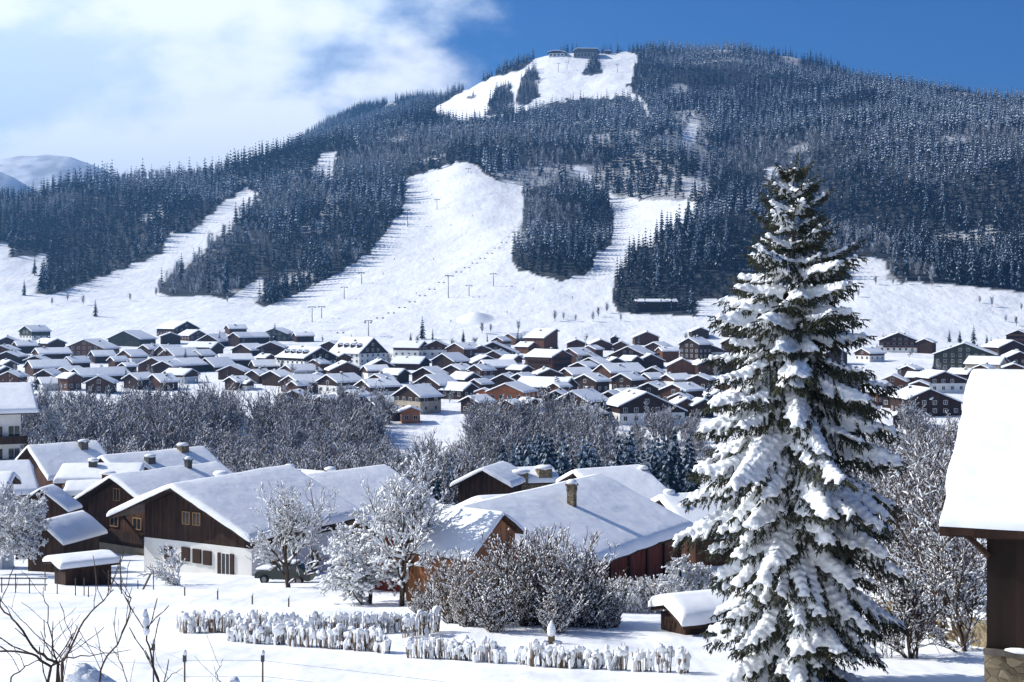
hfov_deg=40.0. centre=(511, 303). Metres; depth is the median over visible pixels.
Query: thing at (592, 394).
chalet
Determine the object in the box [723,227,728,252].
conifer tree
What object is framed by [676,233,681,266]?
conifer tree
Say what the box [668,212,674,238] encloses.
conifer tree
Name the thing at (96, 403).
riverside tree
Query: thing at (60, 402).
riverside tree
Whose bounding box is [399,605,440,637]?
hedge
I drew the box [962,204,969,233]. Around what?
conifer tree
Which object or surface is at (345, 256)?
conifer tree
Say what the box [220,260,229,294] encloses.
conifer tree
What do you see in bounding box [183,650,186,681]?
fence post
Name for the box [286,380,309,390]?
chalet
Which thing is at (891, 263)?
bare tree
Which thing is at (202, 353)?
chalet
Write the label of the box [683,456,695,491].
young spruce
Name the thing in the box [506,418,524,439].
riverside tree
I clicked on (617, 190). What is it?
conifer tree
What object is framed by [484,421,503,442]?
riverside tree
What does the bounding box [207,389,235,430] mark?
riverside tree
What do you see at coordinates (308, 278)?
conifer tree
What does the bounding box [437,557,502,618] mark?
shrub
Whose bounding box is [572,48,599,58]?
lift station
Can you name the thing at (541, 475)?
stone stack cottage
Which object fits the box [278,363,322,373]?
chalet
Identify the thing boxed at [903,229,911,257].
conifer tree
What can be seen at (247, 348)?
chalet
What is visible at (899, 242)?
conifer tree
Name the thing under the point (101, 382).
chalet
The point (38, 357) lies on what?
chalet
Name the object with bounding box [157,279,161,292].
bare tree
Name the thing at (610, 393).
chalet
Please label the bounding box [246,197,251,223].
conifer tree
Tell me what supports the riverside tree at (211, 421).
on the ground
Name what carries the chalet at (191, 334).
on the ground
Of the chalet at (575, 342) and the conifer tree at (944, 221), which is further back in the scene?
the conifer tree at (944, 221)
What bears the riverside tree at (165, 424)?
on the ground
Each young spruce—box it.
[430,471,445,503]
[442,451,455,503]
[498,442,506,458]
[498,445,508,461]
[507,445,515,465]
[509,439,517,466]
[514,446,522,466]
[516,438,522,465]
[521,433,535,466]
[533,430,541,459]
[534,436,542,465]
[538,438,545,464]
[539,431,552,464]
[542,436,555,464]
[548,435,557,469]
[555,436,570,476]
[556,432,565,458]
[556,436,569,470]
[559,454,566,476]
[564,429,570,460]
[567,451,575,471]
[575,431,590,468]
[578,449,587,468]
[585,436,597,467]
[593,450,601,466]
[612,433,623,465]
[621,437,632,465]
[623,432,634,464]
[625,429,635,461]
[630,429,640,460]
[633,441,640,464]
[639,447,645,463]
[643,441,649,464]
[647,455,654,472]
[649,433,656,470]
[650,438,663,482]
[655,440,678,491]
[659,433,666,466]
[664,430,683,481]
[671,458,683,492]
[672,434,682,475]
[679,438,697,492]
[682,434,699,490]
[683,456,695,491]
[691,445,703,484]
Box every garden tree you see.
[288,364,295,373]
[386,354,391,361]
[447,389,454,401]
[537,386,543,397]
[713,366,719,377]
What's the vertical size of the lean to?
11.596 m
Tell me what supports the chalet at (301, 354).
on the ground
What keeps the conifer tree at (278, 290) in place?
on the ground
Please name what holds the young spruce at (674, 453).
on the ground
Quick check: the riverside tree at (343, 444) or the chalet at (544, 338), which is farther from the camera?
the chalet at (544, 338)
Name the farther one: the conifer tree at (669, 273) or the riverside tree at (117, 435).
the conifer tree at (669, 273)
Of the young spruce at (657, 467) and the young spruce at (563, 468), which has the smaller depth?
the young spruce at (563, 468)
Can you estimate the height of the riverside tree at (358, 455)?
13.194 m
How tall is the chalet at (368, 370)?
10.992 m
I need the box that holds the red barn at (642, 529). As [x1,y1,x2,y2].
[345,473,693,591]
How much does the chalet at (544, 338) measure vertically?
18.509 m
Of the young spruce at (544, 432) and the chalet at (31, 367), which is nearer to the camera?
the young spruce at (544, 432)
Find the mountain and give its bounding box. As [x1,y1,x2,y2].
[0,155,123,193]
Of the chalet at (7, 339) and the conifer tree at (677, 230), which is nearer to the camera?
the chalet at (7, 339)
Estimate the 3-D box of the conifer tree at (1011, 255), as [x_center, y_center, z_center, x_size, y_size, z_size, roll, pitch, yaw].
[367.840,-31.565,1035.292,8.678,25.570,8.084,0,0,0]
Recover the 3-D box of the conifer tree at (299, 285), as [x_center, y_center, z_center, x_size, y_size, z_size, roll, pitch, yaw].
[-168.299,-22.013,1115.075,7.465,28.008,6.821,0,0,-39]
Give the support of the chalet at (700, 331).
on the ground
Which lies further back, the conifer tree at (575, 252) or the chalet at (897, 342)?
the conifer tree at (575, 252)
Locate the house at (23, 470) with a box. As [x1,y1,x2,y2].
[0,459,38,555]
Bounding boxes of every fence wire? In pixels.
[0,644,443,681]
[10,659,309,681]
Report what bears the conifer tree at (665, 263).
on the ground
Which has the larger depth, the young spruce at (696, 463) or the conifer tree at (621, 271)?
the conifer tree at (621, 271)
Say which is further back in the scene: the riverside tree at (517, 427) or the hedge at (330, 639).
the riverside tree at (517, 427)
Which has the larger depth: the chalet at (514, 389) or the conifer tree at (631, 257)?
the conifer tree at (631, 257)
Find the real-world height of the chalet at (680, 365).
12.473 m
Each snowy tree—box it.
[846,433,945,580]
[849,462,923,599]
[854,411,986,608]
[864,551,956,658]
[881,442,986,639]
[898,503,986,653]
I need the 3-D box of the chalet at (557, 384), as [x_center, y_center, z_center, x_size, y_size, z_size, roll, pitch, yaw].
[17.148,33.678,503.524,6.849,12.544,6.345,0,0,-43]
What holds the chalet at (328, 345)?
on the ground
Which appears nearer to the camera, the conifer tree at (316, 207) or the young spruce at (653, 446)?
the young spruce at (653, 446)
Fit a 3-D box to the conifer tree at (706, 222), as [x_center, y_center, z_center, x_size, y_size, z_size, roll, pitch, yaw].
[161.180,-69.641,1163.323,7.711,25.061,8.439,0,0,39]
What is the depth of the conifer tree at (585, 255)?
1120.04 m
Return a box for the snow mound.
[456,312,494,324]
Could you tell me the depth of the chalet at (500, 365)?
620.65 m
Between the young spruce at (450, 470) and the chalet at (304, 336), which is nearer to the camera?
the young spruce at (450, 470)
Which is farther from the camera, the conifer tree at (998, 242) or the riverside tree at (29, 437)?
the conifer tree at (998, 242)
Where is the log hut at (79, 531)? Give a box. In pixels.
[28,510,107,571]
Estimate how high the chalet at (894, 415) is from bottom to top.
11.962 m
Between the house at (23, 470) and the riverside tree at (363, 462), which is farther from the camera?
the riverside tree at (363, 462)
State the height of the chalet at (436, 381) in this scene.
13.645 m
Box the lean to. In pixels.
[63,471,115,512]
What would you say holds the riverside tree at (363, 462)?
on the ground
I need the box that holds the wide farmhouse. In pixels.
[455,494,504,505]
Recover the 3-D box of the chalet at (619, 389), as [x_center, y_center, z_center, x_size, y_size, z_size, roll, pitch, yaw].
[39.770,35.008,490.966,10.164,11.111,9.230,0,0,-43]
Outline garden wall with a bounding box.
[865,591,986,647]
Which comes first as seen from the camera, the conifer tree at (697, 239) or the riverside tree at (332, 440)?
the riverside tree at (332, 440)
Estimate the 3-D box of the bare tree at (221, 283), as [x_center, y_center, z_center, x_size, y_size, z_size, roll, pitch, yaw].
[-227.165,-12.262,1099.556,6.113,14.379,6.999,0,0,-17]
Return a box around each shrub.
[404,578,445,615]
[418,548,495,622]
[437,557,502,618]
[437,562,504,626]
[456,537,553,621]
[463,576,515,631]
[471,545,553,625]
[473,522,598,624]
[521,522,620,622]
[527,547,629,626]
[529,572,588,632]
[539,562,629,624]
[582,583,622,624]
[588,593,629,628]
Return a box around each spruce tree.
[22,281,26,294]
[31,257,36,274]
[93,301,97,315]
[271,323,277,341]
[419,316,425,338]
[514,330,519,348]
[666,151,910,681]
[705,383,712,414]
[957,332,961,342]
[971,325,977,344]
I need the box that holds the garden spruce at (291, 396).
[290,386,293,407]
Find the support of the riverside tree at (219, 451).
on the ground
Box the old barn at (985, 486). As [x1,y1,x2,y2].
[939,369,1023,681]
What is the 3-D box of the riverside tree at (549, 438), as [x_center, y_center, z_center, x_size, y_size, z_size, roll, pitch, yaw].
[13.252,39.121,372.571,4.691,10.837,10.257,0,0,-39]
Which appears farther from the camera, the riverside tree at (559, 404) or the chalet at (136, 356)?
the chalet at (136, 356)
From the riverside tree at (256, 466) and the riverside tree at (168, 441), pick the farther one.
the riverside tree at (168, 441)
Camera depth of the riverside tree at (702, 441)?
397.22 m
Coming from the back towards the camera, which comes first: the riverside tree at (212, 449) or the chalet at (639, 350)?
the chalet at (639, 350)
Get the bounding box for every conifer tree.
[9,211,15,238]
[36,263,47,292]
[40,258,46,283]
[45,264,51,290]
[69,256,76,283]
[172,183,180,209]
[179,253,184,279]
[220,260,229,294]
[221,259,228,285]
[239,198,245,219]
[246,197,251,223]
[251,203,257,227]
[265,275,269,298]
[267,277,273,302]
[272,205,278,232]
[272,276,276,301]
[275,272,282,300]
[277,202,281,229]
[282,264,291,296]
[292,198,297,222]
[295,259,303,291]
[298,199,303,222]
[301,193,304,215]
[305,255,311,285]
[308,232,314,257]
[311,247,322,279]
[314,191,321,217]
[318,233,321,254]
[319,238,323,265]
[321,243,329,274]
[326,242,334,271]
[342,235,349,265]
[347,232,353,260]
[352,225,357,249]
[394,171,399,194]
[398,172,403,198]
[547,229,555,257]
[548,230,555,260]
[554,227,561,254]
[556,237,562,262]
[563,226,568,250]
[564,233,568,259]
[567,236,572,264]
[569,230,574,254]
[573,240,578,265]
[576,233,582,258]
[579,175,586,197]
[579,227,583,250]
[581,182,585,204]
[583,238,588,265]
[585,182,592,205]
[585,225,590,252]
[589,242,593,268]
[591,187,595,211]
[598,181,607,207]
[605,181,610,208]
[615,170,621,193]
[617,257,623,283]
[626,236,631,260]
[627,171,633,195]
[629,245,633,271]
[632,240,637,268]
[640,249,647,274]
[641,238,645,261]
[651,240,657,271]
[652,219,660,245]
[654,249,661,280]
[655,265,658,290]
[657,260,660,289]
[659,210,664,236]
[663,212,670,240]
[663,240,668,265]
[665,223,668,248]
[665,240,672,269]
[667,256,672,280]
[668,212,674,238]
[669,233,675,259]
[672,239,677,270]
[672,253,677,277]
[672,264,678,288]
[673,210,677,240]
[673,211,682,238]
[675,222,680,249]
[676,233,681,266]
[677,137,683,163]
[678,258,683,286]
[680,209,687,237]
[685,218,691,248]
[686,199,690,222]
[686,286,693,313]
[688,252,695,277]
[692,224,702,258]
[692,239,696,262]
[692,241,699,269]
[698,222,704,258]
[703,205,710,232]
[703,235,707,262]
[705,235,713,264]
[705,242,711,268]
[710,205,713,230]
[711,226,716,262]
[712,173,717,194]
[712,206,718,233]
[713,238,723,270]
[715,183,720,209]
[721,233,728,263]
[722,222,730,248]
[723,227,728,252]
[725,181,731,207]
[729,180,735,207]
[739,177,745,199]
[744,186,749,208]
[751,181,757,207]
[847,185,854,207]
[854,184,859,208]
[877,174,886,202]
[889,173,895,199]
[893,226,896,250]
[894,248,899,277]
[897,228,901,255]
[900,227,906,254]
[900,243,909,277]
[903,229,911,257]
[905,240,910,265]
[910,218,916,238]
[912,235,917,264]
[915,174,919,199]
[916,228,924,257]
[916,237,924,264]
[918,172,923,199]
[921,190,930,217]
[921,218,926,242]
[922,171,925,196]
[923,181,930,205]
[923,243,931,271]
[925,178,930,202]
[925,220,930,242]
[929,241,934,267]
[934,239,936,268]
[934,254,942,278]
[935,241,940,269]
[938,185,945,208]
[940,188,945,212]
[940,240,946,272]
[942,205,947,230]
[942,231,948,255]
[942,250,951,281]
[949,242,957,275]
[949,251,951,277]
[953,243,967,279]
[953,257,962,283]
[955,201,963,229]
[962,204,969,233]
[963,240,975,275]
[965,245,977,284]
[975,243,981,271]
[976,210,983,236]
[979,230,983,257]
[980,252,989,283]
[984,232,994,260]
[987,247,994,276]
[991,245,1005,280]
[992,203,1000,229]
[994,230,1000,256]
[995,238,1000,262]
[995,251,1007,287]
[999,201,1004,228]
[999,232,1005,254]
[1002,250,1009,282]
[1005,245,1009,274]
[1007,230,1014,258]
[1008,237,1011,258]
[1008,244,1016,273]
[1008,257,1015,287]
[1015,167,1021,193]
[1015,206,1020,230]
[1016,262,1021,290]
[1018,231,1023,259]
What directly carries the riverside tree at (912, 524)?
on the ground
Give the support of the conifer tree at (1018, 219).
on the ground
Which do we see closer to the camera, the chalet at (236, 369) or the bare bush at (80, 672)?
the bare bush at (80, 672)
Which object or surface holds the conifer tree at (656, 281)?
on the ground
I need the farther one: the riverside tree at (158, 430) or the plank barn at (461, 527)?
the riverside tree at (158, 430)
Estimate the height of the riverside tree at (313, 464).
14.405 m
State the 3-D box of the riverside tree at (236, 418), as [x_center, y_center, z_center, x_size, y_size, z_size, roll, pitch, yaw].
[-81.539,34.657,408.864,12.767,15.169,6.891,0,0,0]
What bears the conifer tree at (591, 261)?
on the ground
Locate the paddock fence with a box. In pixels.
[0,577,47,584]
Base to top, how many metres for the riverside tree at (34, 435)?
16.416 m
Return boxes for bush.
[0,480,52,564]
[0,510,12,548]
[0,547,239,681]
[135,543,187,585]
[656,554,716,593]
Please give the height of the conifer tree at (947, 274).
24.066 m
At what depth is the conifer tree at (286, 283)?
1094.72 m
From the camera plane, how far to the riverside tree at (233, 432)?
386.01 m
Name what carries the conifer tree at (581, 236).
on the ground
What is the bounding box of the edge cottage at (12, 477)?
[0,471,20,569]
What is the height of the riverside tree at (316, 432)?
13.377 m
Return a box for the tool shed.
[43,549,121,584]
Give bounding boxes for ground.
[0,49,1023,681]
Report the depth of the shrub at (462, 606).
59.77 m
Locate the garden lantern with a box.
[547,620,561,643]
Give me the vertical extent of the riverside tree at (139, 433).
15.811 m
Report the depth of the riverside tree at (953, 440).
370.39 m
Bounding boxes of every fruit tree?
[246,476,353,587]
[314,502,406,605]
[358,445,455,605]
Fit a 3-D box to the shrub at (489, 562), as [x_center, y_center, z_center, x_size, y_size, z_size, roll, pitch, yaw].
[-0.293,12.396,62.419,4.442,4.057,4.278,0,0,25]
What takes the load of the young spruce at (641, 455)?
on the ground
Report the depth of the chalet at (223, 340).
833.89 m
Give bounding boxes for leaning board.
[142,573,151,589]
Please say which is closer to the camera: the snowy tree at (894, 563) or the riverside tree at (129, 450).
the snowy tree at (894, 563)
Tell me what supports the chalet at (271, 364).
on the ground
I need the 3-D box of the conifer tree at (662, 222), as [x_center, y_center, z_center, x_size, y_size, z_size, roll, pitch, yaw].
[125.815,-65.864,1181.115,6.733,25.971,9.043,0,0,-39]
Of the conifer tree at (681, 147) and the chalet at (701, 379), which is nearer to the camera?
the chalet at (701, 379)
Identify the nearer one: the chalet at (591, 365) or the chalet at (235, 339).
the chalet at (591, 365)
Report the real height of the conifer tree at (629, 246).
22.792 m
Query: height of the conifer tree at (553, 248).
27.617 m
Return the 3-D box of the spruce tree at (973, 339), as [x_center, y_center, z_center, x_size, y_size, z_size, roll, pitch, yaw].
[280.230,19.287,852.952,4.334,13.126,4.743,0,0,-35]
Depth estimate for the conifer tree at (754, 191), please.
1248.82 m
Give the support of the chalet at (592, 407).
on the ground
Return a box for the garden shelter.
[648,589,731,634]
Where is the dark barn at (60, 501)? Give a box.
[19,484,82,557]
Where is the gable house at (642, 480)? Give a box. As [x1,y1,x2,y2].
[556,464,666,498]
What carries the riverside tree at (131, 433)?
on the ground
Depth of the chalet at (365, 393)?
475.91 m
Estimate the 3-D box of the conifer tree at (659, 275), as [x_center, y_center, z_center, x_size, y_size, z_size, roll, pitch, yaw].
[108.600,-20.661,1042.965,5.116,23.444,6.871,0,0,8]
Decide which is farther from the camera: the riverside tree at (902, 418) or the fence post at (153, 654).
the riverside tree at (902, 418)
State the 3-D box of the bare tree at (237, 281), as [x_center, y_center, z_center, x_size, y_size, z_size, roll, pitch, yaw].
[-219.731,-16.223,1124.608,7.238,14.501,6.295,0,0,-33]
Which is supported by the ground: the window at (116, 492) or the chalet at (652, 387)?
the chalet at (652, 387)
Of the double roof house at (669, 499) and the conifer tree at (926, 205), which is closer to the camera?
the double roof house at (669, 499)
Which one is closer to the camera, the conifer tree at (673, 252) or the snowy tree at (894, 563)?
the snowy tree at (894, 563)
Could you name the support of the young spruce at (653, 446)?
on the ground
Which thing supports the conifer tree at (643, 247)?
on the ground
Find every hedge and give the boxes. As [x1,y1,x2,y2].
[176,609,413,633]
[225,618,391,653]
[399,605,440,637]
[404,633,690,673]
[602,574,677,612]
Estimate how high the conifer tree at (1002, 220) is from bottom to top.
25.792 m
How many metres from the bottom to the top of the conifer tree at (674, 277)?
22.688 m
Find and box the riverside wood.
[2,370,957,505]
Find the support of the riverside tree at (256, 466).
on the ground
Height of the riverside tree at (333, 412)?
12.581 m
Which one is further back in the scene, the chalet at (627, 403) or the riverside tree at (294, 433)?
the chalet at (627, 403)
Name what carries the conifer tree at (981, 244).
on the ground
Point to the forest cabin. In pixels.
(652, 304)
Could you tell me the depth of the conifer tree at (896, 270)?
1034.72 m
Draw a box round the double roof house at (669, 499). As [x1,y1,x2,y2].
[650,489,733,570]
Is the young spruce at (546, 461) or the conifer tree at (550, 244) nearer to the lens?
the young spruce at (546, 461)
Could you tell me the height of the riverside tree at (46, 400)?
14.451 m
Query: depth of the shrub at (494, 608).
57.61 m
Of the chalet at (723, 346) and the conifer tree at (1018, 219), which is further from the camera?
the conifer tree at (1018, 219)
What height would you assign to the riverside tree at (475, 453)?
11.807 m
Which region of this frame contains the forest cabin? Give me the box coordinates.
[634,299,677,310]
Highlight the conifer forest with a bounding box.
[0,38,1023,313]
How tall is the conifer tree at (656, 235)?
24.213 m
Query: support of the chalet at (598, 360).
on the ground
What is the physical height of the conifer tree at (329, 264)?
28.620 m
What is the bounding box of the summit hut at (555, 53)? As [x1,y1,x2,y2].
[547,50,566,57]
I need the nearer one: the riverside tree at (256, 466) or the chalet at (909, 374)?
the riverside tree at (256, 466)
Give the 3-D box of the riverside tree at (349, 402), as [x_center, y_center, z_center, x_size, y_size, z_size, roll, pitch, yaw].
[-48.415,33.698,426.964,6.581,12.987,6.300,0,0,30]
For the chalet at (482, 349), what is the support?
on the ground
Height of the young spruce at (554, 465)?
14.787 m
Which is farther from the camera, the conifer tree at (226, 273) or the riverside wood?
the conifer tree at (226, 273)
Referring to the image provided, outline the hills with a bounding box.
[0,172,40,198]
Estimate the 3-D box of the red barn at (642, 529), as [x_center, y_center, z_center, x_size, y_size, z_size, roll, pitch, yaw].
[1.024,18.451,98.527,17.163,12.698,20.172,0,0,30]
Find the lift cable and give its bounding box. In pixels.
[323,233,511,330]
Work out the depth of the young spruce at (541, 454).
308.93 m
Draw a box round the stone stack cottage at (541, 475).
[512,464,558,490]
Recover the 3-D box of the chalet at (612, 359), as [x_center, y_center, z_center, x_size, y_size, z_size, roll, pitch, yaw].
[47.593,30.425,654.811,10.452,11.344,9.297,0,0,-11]
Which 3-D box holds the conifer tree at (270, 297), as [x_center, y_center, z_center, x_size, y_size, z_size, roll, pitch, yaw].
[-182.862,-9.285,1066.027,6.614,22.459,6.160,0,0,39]
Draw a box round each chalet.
[0,335,21,344]
[0,344,20,352]
[0,349,28,363]
[0,358,18,368]
[0,364,14,373]
[0,369,29,382]
[12,339,37,352]
[15,439,106,488]
[18,325,51,340]
[22,354,50,362]
[23,359,71,376]
[31,346,72,358]
[33,368,62,378]
[34,376,57,390]
[36,336,66,347]
[55,372,83,390]
[57,365,82,371]
[64,355,91,367]
[65,338,120,355]
[70,366,130,382]
[74,456,232,554]
[83,374,118,393]
[87,350,116,362]
[97,442,222,468]
[106,330,157,346]
[106,356,129,366]
[106,465,362,575]
[115,349,148,363]
[117,360,138,372]
[121,372,151,389]
[136,343,158,355]
[137,356,176,372]
[147,371,179,390]
[151,359,186,372]
[154,344,181,356]
[155,321,199,335]
[158,347,199,357]
[159,332,181,343]
[162,367,200,383]
[173,357,208,371]
[178,329,205,340]
[185,341,224,354]
[193,349,216,358]
[196,333,227,345]
[202,356,235,371]
[216,364,251,379]
[217,353,253,367]
[222,375,253,390]
[223,324,247,334]
[226,332,253,346]
[230,343,260,355]
[241,378,256,390]
[245,367,268,383]
[248,359,278,369]
[249,332,269,343]
[254,352,274,359]
[256,341,288,354]
[260,369,291,385]
[264,327,293,340]
[274,345,337,369]
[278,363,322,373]
[278,374,322,392]
[280,388,311,407]
[285,464,335,473]
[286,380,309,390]
[291,331,314,341]
[306,357,331,373]
[314,394,336,414]
[315,371,362,394]
[319,340,337,350]
[324,360,361,376]
[329,336,387,365]
[331,351,353,362]
[344,387,372,406]
[353,376,402,396]
[360,364,388,378]
[364,395,393,409]
[365,357,394,367]
[366,370,396,379]
[379,368,410,382]
[389,405,400,420]
[390,354,431,369]
[391,340,426,356]
[391,382,443,414]
[398,405,422,423]
[411,366,449,380]
[412,373,457,392]
[424,338,448,356]
[430,352,470,367]
[438,381,479,399]
[442,363,469,374]
[445,342,477,358]
[450,370,482,381]
[450,461,525,503]
[457,393,496,415]
[466,363,496,379]
[468,354,494,365]
[469,378,494,388]
[473,387,488,394]
[474,344,493,355]
[478,359,516,376]
[483,341,520,353]
[484,349,509,358]
[485,381,537,403]
[490,336,512,346]
[490,372,516,387]
[499,353,523,364]
[500,398,521,414]
[504,333,526,344]
[505,364,533,373]
[510,372,535,379]
[514,341,535,353]
[517,376,579,398]
[518,396,540,416]
[523,328,559,348]
[523,347,573,371]
[531,366,562,376]
[542,387,567,406]
[547,380,572,391]
[555,386,608,408]
[559,367,593,377]
[564,347,595,363]
[565,337,586,347]
[568,361,598,369]
[573,373,611,392]
[581,357,611,364]
[581,405,608,424]
[585,338,612,349]
[585,343,604,357]
[587,351,600,357]
[592,362,644,383]
[601,389,619,397]
[604,388,687,424]
[606,345,659,357]
[606,356,627,362]
[609,335,619,347]
[609,371,646,389]
[612,340,629,351]
[614,387,638,391]
[620,355,643,363]
[631,330,659,344]
[638,380,666,397]
[640,353,665,368]
[640,366,665,374]
[641,372,662,382]
[643,341,671,352]
[654,346,680,361]
[658,382,705,400]
[660,372,690,384]
[665,357,692,373]
[667,389,693,399]
[669,395,693,416]
[678,335,712,359]
[685,372,715,390]
[687,326,710,338]
[688,397,713,417]
[691,358,720,374]
[702,389,723,407]
[712,345,723,355]
[712,381,741,391]
[719,358,738,373]
[720,335,733,352]
[721,328,738,337]
[823,347,847,364]
[853,346,886,361]
[860,387,881,405]
[864,379,891,386]
[878,331,919,352]
[879,373,909,388]
[881,388,900,407]
[888,385,962,415]
[890,406,924,428]
[899,363,923,376]
[904,371,921,385]
[908,379,931,387]
[912,369,967,392]
[916,338,937,353]
[932,341,997,369]
[947,367,972,383]
[963,356,1009,369]
[972,362,995,368]
[981,339,1023,355]
[1000,349,1023,368]
[1001,361,1023,368]
[1005,329,1023,343]
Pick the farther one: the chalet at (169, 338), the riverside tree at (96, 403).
the chalet at (169, 338)
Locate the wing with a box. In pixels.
[306,464,441,533]
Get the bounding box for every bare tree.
[39,401,65,442]
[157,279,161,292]
[167,272,171,282]
[174,260,179,270]
[174,272,178,283]
[182,274,187,289]
[193,263,199,278]
[194,252,198,263]
[196,279,201,289]
[208,239,212,253]
[218,281,223,292]
[228,279,233,289]
[234,275,240,291]
[335,233,340,244]
[350,246,354,258]
[353,248,358,259]
[542,194,546,207]
[869,242,874,255]
[884,241,890,253]
[889,256,894,270]
[909,256,914,269]
[914,262,919,274]
[915,258,921,268]
[922,262,927,277]
[928,265,934,278]
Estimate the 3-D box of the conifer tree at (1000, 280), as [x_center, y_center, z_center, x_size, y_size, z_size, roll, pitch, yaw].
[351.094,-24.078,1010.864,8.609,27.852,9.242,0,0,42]
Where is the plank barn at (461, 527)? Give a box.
[396,504,523,604]
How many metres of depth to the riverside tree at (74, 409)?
397.80 m
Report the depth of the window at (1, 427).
200.00 m
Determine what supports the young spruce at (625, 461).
on the ground
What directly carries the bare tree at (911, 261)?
on the ground
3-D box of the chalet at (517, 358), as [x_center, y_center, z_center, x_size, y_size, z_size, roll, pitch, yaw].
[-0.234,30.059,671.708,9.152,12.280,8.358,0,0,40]
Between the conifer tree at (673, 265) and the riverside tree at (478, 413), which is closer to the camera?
the riverside tree at (478, 413)
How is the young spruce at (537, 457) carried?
on the ground
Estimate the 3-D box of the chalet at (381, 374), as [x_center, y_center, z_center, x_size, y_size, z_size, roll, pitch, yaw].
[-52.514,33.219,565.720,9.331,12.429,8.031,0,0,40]
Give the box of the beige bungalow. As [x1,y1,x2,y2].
[53,458,151,489]
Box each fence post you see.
[152,639,155,681]
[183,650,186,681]
[261,650,264,681]
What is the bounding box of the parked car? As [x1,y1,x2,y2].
[254,559,317,582]
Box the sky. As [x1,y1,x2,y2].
[0,0,1023,179]
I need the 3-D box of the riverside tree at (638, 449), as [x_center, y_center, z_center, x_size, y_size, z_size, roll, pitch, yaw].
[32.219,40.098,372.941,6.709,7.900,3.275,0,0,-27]
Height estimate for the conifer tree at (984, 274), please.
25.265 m
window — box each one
[0,426,2,435]
[0,448,2,458]
[8,425,19,435]
[8,447,19,458]
[110,517,118,526]
[113,488,119,500]
[132,517,141,529]
[182,511,189,524]
[192,512,200,525]
[192,549,200,563]
[217,552,233,574]
[311,550,318,565]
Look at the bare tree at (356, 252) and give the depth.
1201.44 m
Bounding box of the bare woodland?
[0,119,1023,293]
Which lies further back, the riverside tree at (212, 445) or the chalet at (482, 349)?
the chalet at (482, 349)
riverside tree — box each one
[21,414,35,443]
[21,424,33,447]
[30,420,71,443]
[32,425,65,444]
[38,410,69,441]
[41,390,67,421]
[42,388,54,404]
[59,403,78,424]
[60,391,94,410]
[62,412,86,441]
[67,404,93,440]
[67,416,94,441]
[69,385,99,404]
[75,390,103,419]
[76,403,95,422]
[79,404,116,441]
[85,406,106,421]
[86,402,96,416]
[88,429,120,453]
[93,435,135,452]
[95,405,136,449]
[95,410,136,442]
[104,434,133,453]
[111,434,136,451]
[112,421,151,447]
[117,400,124,420]
[120,419,150,450]
[125,395,145,419]
[130,442,171,451]
[133,412,144,445]
[137,394,161,425]
[143,409,160,444]
[143,423,159,449]
[151,406,185,439]
[153,412,183,446]
[154,406,171,427]
[158,398,188,428]
[159,408,184,448]
[160,391,184,409]
[169,414,194,442]
[171,420,189,442]
[179,430,212,453]
[184,398,201,427]
[185,417,208,445]
[188,425,209,445]
[188,435,210,447]
[190,427,210,446]
[194,397,215,432]
[196,417,215,448]
[205,393,235,431]
[206,445,228,468]
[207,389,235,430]
[207,435,217,449]
[210,397,251,435]
[210,445,226,461]
[216,433,242,459]
[220,437,251,472]
[221,422,239,459]
[224,396,246,421]
[232,440,253,470]
[244,455,278,469]
[248,415,269,451]
[256,420,280,459]
[259,453,270,467]
[266,442,303,467]
[269,394,292,427]
[274,442,301,468]
[279,413,301,449]
[281,420,311,455]
[289,419,311,455]
[290,446,308,468]
[299,444,331,468]
[300,437,319,458]
[302,441,350,470]
[307,420,344,451]
[317,424,350,457]
[318,442,337,469]
[319,399,345,434]
[325,438,346,460]
[328,386,352,415]
[328,448,350,469]
[331,440,351,463]
[339,455,377,468]
[342,393,360,426]
[343,446,364,468]
[353,451,373,466]
[357,444,383,464]
[360,450,383,466]
[361,395,380,417]
[371,441,391,459]
[372,430,395,456]
[383,452,430,488]
[389,449,419,470]
[391,461,405,471]
[393,447,404,467]
[430,447,452,487]
[440,460,466,478]
[444,445,468,469]
[450,447,481,495]
[456,446,484,477]
[460,403,491,444]
[461,393,476,420]
[463,409,487,449]
[469,404,506,444]
[469,442,482,463]
[480,403,500,448]
[481,395,505,411]
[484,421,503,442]
[485,437,506,464]
[488,402,500,432]
[502,424,528,464]
[503,407,524,434]
[503,416,523,442]
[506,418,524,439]
[507,400,534,429]
[513,399,529,425]
[513,429,534,451]
[518,421,539,448]
[538,405,563,428]
[538,416,556,442]
[539,387,564,416]
[548,432,569,452]
[553,393,570,418]
[559,432,588,467]
[563,399,593,428]
[577,418,603,442]
[588,424,616,456]
[614,434,627,451]
[623,439,645,457]
[629,411,645,445]
[641,401,666,440]
[647,406,676,450]
[659,410,677,446]
[663,402,679,433]
[679,409,693,447]
[683,415,697,446]
[685,409,703,436]
[694,432,703,455]
[840,434,893,485]
[882,430,904,458]
[884,444,896,453]
[889,464,934,563]
[890,441,938,471]
[894,467,941,572]
[894,473,926,559]
[895,397,929,432]
[895,425,914,454]
[895,436,937,465]
[898,394,924,440]
[898,439,913,461]
[907,473,963,553]
[911,437,934,458]
[912,415,946,443]
[913,413,936,438]
[917,452,941,485]
[927,436,945,470]
[928,423,954,458]
[943,410,960,441]
[948,431,957,452]
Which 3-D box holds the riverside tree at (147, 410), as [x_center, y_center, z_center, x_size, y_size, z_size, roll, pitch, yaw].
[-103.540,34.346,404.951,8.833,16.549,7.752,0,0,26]
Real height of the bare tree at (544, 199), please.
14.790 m
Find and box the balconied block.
[0,382,38,459]
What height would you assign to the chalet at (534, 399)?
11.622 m

